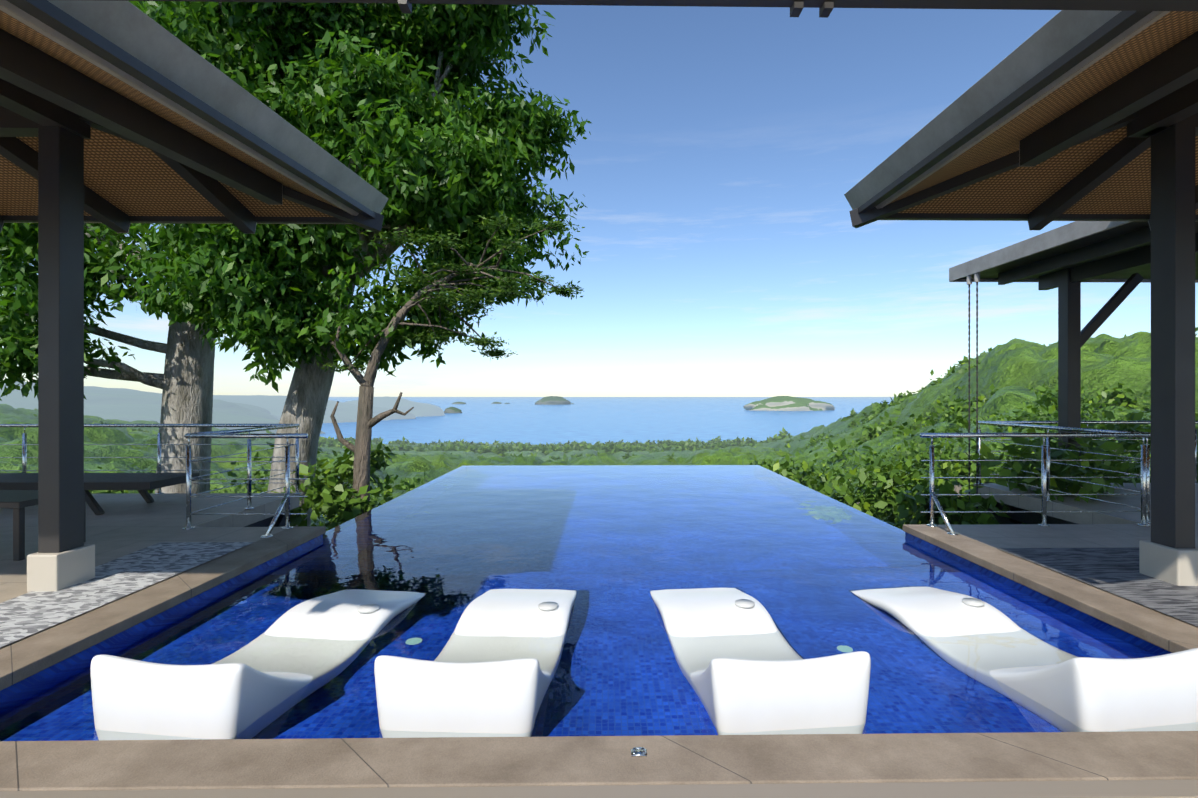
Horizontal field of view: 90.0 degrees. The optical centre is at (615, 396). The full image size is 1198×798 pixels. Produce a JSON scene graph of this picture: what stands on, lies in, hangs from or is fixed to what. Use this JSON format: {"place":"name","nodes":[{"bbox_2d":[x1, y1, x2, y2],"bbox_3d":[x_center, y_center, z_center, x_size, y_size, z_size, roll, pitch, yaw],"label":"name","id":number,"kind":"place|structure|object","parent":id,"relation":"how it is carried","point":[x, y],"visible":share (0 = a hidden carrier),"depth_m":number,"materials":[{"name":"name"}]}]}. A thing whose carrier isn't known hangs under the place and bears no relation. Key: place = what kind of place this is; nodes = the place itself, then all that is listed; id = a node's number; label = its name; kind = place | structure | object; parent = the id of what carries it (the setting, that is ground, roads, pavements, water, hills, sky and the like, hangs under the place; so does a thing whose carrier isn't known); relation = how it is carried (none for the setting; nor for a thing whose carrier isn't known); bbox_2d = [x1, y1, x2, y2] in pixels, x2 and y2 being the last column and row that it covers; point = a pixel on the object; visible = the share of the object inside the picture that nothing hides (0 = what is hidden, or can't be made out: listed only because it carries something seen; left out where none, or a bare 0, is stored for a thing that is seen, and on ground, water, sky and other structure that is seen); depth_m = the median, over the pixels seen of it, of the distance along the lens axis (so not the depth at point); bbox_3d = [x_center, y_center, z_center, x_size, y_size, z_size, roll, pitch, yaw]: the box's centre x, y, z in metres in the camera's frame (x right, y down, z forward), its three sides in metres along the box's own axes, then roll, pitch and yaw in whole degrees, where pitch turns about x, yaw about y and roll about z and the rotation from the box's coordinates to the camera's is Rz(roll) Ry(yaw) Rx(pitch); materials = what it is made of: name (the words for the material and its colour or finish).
{"place":"outdoors","nodes":[
{"label":"outdoors","id":0,"kind":"place"},
{"bbox_2d":[0,382,323,433],"bbox_3d":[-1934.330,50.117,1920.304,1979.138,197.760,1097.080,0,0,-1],"label":"headland","id":1,"kind":"structure","parent":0,"point":[125,404],"depth_m":1769.49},
{"bbox_2d":[0,8,339,223],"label":"roof soffit","id":2,"kind":"structure","parent":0,"point":[129,178],"depth_m":4.87,"materials":[{"name":"brown wood"}]},
{"bbox_2d":[0,184,282,233],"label":"roof beam caps","id":3,"kind":"object","parent":2,"relation":"on","point":[244,233],"visible":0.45,"depth_m":5.49,"materials":[{"name":"paint"}]},
{"bbox_2d":[0,0,383,232],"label":"roof beams","id":4,"kind":"structure","parent":2,"relation":"on","point":[38,86],"depth_m":3.75,"materials":[{"name":"grey paint"}]},
{"bbox_2d":[93,0,1197,17],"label":"header beam","id":5,"kind":"structure","parent":4,"relation":"attached to","point":[825,7],"depth_m":1.98,"materials":[{"name":"grey paint"}]},
{"bbox_2d":[0,0,388,223],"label":"roof fascia","id":6,"kind":"structure","parent":2,"relation":"on","point":[133,30],"depth_m":3.13,"materials":[{"name":"paint"}]},
{"bbox_2d":[213,395,415,422],"bbox_3d":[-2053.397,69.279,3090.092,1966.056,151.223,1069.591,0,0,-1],"label":"headland","id":7,"kind":"structure","parent":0,"point":[344,412],"depth_m":2904.23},
{"bbox_2d":[343,396,444,416],"bbox_3d":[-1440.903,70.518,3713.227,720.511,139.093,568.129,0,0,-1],"label":"headland","id":8,"kind":"structure","parent":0,"point":[419,409],"depth_m":3597.06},
{"bbox_2d":[0,331,1197,529],"bbox_3d":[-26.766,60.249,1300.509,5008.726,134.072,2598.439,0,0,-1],"label":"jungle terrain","id":9,"kind":"structure","parent":0,"point":[1107,361],"depth_m":50.66,"materials":[{"name":"green plant"}]},
{"bbox_2d":[8,2,319,492],"bbox_3d":[-8.822,0.369,13.205,8.654,19.841,6.468,0,0,10],"label":"tree trunk","id":10,"kind":"object","parent":9,"relation":"on","point":[184,381],"visible":0.12,"depth_m":12.16,"materials":[{"name":"brown plant"}]},
{"bbox_2d":[0,1,590,400],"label":"tree leaves","id":11,"kind":"object","parent":10,"relation":"attached to","point":[258,293],"visible":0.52,"depth_m":10.53,"materials":[{"name":"green plant"}]},
{"bbox_2d":[267,33,477,525],"bbox_3d":[-4.919,0.936,11.982,5.394,18.721,4.335,0,0,-1],"label":"tree trunk","id":12,"kind":"object","parent":9,"relation":"on","point":[305,405],"visible":0.04,"depth_m":11.06,"materials":[{"name":"brown plant"}]},
{"bbox_2d":[316,213,584,513],"bbox_3d":[-2.802,3.113,10.534,4.608,12.348,3.158,0,0,-1],"label":"slender tree","id":13,"kind":"object","parent":9,"relation":"on","point":[472,309],"depth_m":10.10,"materials":[{"name":"plant"}]},
{"bbox_2d":[33,327,1197,530],"bbox_3d":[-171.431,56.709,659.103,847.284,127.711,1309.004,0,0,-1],"label":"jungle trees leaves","id":14,"kind":"object","parent":9,"relation":"on","point":[897,487],"visible":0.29,"depth_m":11.67,"materials":[{"name":"green plant"}]},
{"bbox_2d":[244,502,1076,526],"bbox_3d":[0.008,4.380,4.019,32.000,5.810,16.050,0,0,-1],"label":"deck substructure","id":15,"kind":"object","parent":9,"relation":"on","point":[1026,517],"visible":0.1,"depth_m":7.88,"materials":[{"name":"grey paint"}]},
{"bbox_2d":[0,532,1170,700],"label":"pool shell","id":16,"kind":"object","parent":15,"relation":"in","point":[9,691],"visible":0.02,"depth_m":3.75},
{"bbox_2d":[90,589,424,738],"bbox_3d":[-1.779,1.388,3.407,0.706,0.554,1.860,0,0,7],"label":"pool lounger","id":17,"kind":"object","parent":16,"relation":"on","point":[221,701],"visible":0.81,"depth_m":2.52,"materials":[{"name":"plastic"}]},
{"bbox_2d":[374,589,575,733],"bbox_3d":[-0.638,1.388,3.433,0.706,0.554,1.860,0,0,3],"label":"pool lounger","id":18,"kind":"object","parent":16,"relation":"on","point":[497,697],"visible":0.71,"depth_m":2.52,"materials":[{"name":"plastic"}]},
{"bbox_2d":[0,524,1197,790],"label":"pool coping","id":19,"kind":"object","parent":16,"relation":"on","point":[480,762],"visible":0.85,"depth_m":2.15,"materials":[{"name":"beige stone"}]},
{"bbox_2d":[631,747,646,756],"bbox_3d":[0.084,1.275,2.150,0.055,0.012,0.040,0,0,-1],"label":"deck anchor","id":20,"kind":"object","parent":19,"relation":"on","point":[638,751],"visible":0.96,"depth_m":2.15,"materials":[{"name":"silver metal"}]},
{"bbox_2d":[0,465,1197,740],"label":"pool water","id":21,"kind":"structure","parent":16,"relation":"in","point":[612,545],"depth_m":3.91,"materials":[{"name":"blue liquid"}]},
{"bbox_2d":[651,588,870,732],"bbox_3d":[0.662,1.388,3.450,0.706,0.554,1.860,0,0,-6],"label":"pool lounger","id":22,"kind":"object","parent":16,"relation":"on","point":[741,695],"visible":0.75,"depth_m":2.55,"materials":[{"name":"plastic"}]},
{"bbox_2d":[853,587,1197,731],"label":"pool lounger","id":23,"kind":"object","parent":16,"relation":"on","point":[1096,694],"visible":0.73,"depth_m":2.58,"materials":[{"name":"plastic"}]},
{"bbox_2d":[0,483,1197,797],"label":"deck slabs","id":24,"kind":"structure","parent":15,"relation":"on","point":[124,523],"depth_m":5.96,"materials":[{"name":"stone"}]},
{"bbox_2d":[0,490,85,560],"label":"bench","id":25,"kind":"object","parent":24,"relation":"on","point":[18,501],"visible":0.65,"depth_m":4.71,"materials":[{"name":"grey wood"}]},
{"bbox_2d":[0,473,198,514],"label":"table","id":26,"kind":"object","parent":24,"relation":"on","point":[141,483],"visible":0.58,"depth_m":6.58,"materials":[{"name":"grey wood"}]},
{"bbox_2d":[0,542,253,646],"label":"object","id":27,"kind":"object","parent":24,"relation":"on","point":[27,614],"visible":1,"depth_m":4.01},
{"bbox_2d":[0,779,1197,797],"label":"floor","id":28,"kind":"structure","parent":24,"relation":"on","point":[1103,789],"depth_m":1.94,"materials":[{"name":"grey"}]},
{"bbox_2d":[0,421,1197,537],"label":"railings","id":29,"kind":"object","parent":24,"relation":"on","point":[1145,462],"visible":0.94,"depth_m":5.95,"materials":[{"name":"silver metal"}]},
{"bbox_2d":[27,481,1197,591],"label":"column plinths","id":30,"kind":"object","parent":24,"relation":"on","point":[75,566],"depth_m":4.02,"materials":[{"name":"beige stone"}]},
{"bbox_2d":[38,114,1194,552],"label":"steel columns","id":31,"kind":"structure","parent":30,"relation":"on","point":[60,340],"depth_m":4.07,"materials":[{"name":"grey metal"}]},
{"bbox_2d":[961,221,1197,289],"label":"roof beams","id":32,"kind":"structure","parent":31,"relation":"on","point":[1122,251],"depth_m":7.42,"materials":[{"name":"grey paint"}]},
{"bbox_2d":[949,221,1197,284],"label":"roof fascia","id":33,"kind":"structure","parent":32,"relation":"attached to","point":[1066,234],"depth_m":7.39,"materials":[{"name":"paint"}]},
{"bbox_2d":[968,282,977,523],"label":"rain chains","id":34,"kind":"object","parent":33,"relation":"hanging from","point":[976,387],"visible":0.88,"depth_m":8.36,"materials":[{"name":"grey paint"}]},
{"bbox_2d":[997,548,1197,625],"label":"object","id":35,"kind":"object","parent":24,"relation":"on","point":[1114,570],"visible":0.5,"depth_m":4.25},
{"bbox_2d":[857,456,1128,522],"bbox_3d":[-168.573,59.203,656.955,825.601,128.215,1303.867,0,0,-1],"label":"jungle trunks","id":36,"kind":"object","parent":9,"relation":"on","point":[957,488],"depth_m":13.78,"materials":[{"name":"plant"}]},
{"bbox_2d":[0,5,1197,396],"label":"sky","id":37,"kind":"structure","parent":0,"point":[717,164],"materials":[{"name":"blue"}]},
{"bbox_2d":[320,397,893,444],"bbox_3d":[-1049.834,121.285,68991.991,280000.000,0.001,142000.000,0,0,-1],"label":"sea","id":38,"kind":"structure","parent":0,"point":[592,420],"depth_m":2997.76,"materials":[{"name":"liquid"}]},
{"bbox_2d":[444,407,461,412],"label":"island","id":39,"kind":"structure","parent":38,"relation":"on","point":[451,410],"depth_m":4289.57,"materials":[{"name":"green plant"}]},
{"bbox_2d":[535,396,570,404],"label":"island","id":40,"kind":"structure","parent":38,"relation":"in","point":[552,400],"depth_m":8735.87,"materials":[{"name":"green plant"}]},
{"bbox_2d":[743,396,834,410],"bbox_3d":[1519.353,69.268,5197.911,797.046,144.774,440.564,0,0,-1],"label":"island","id":41,"kind":"structure","parent":0,"point":[782,403],"depth_m":5077.98,"materials":[{"name":"green plant"}]},
{"bbox_2d":[882,11,1197,221],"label":"roof soffit","id":42,"kind":"structure","parent":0,"point":[1125,189],"depth_m":4.82,"materials":[{"name":"brown wood"}]},
{"bbox_2d":[844,10,1197,221],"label":"roof fascia","id":43,"kind":"structure","parent":42,"relation":"on","point":[1056,37],"depth_m":3.60,"materials":[{"name":"paint"}]},
{"bbox_2d":[849,11,1197,229],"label":"roof beams","id":44,"kind":"structure","parent":42,"relation":"on","point":[1145,102],"depth_m":4.02,"materials":[{"name":"grey paint"}]},
{"bbox_2d":[1019,141,1150,230],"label":"roof beam caps","id":45,"kind":"object","parent":44,"relation":"attached to","point":[1019,165],"visible":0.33,"depth_m":4.34,"materials":[{"name":"paint"}]}
]}

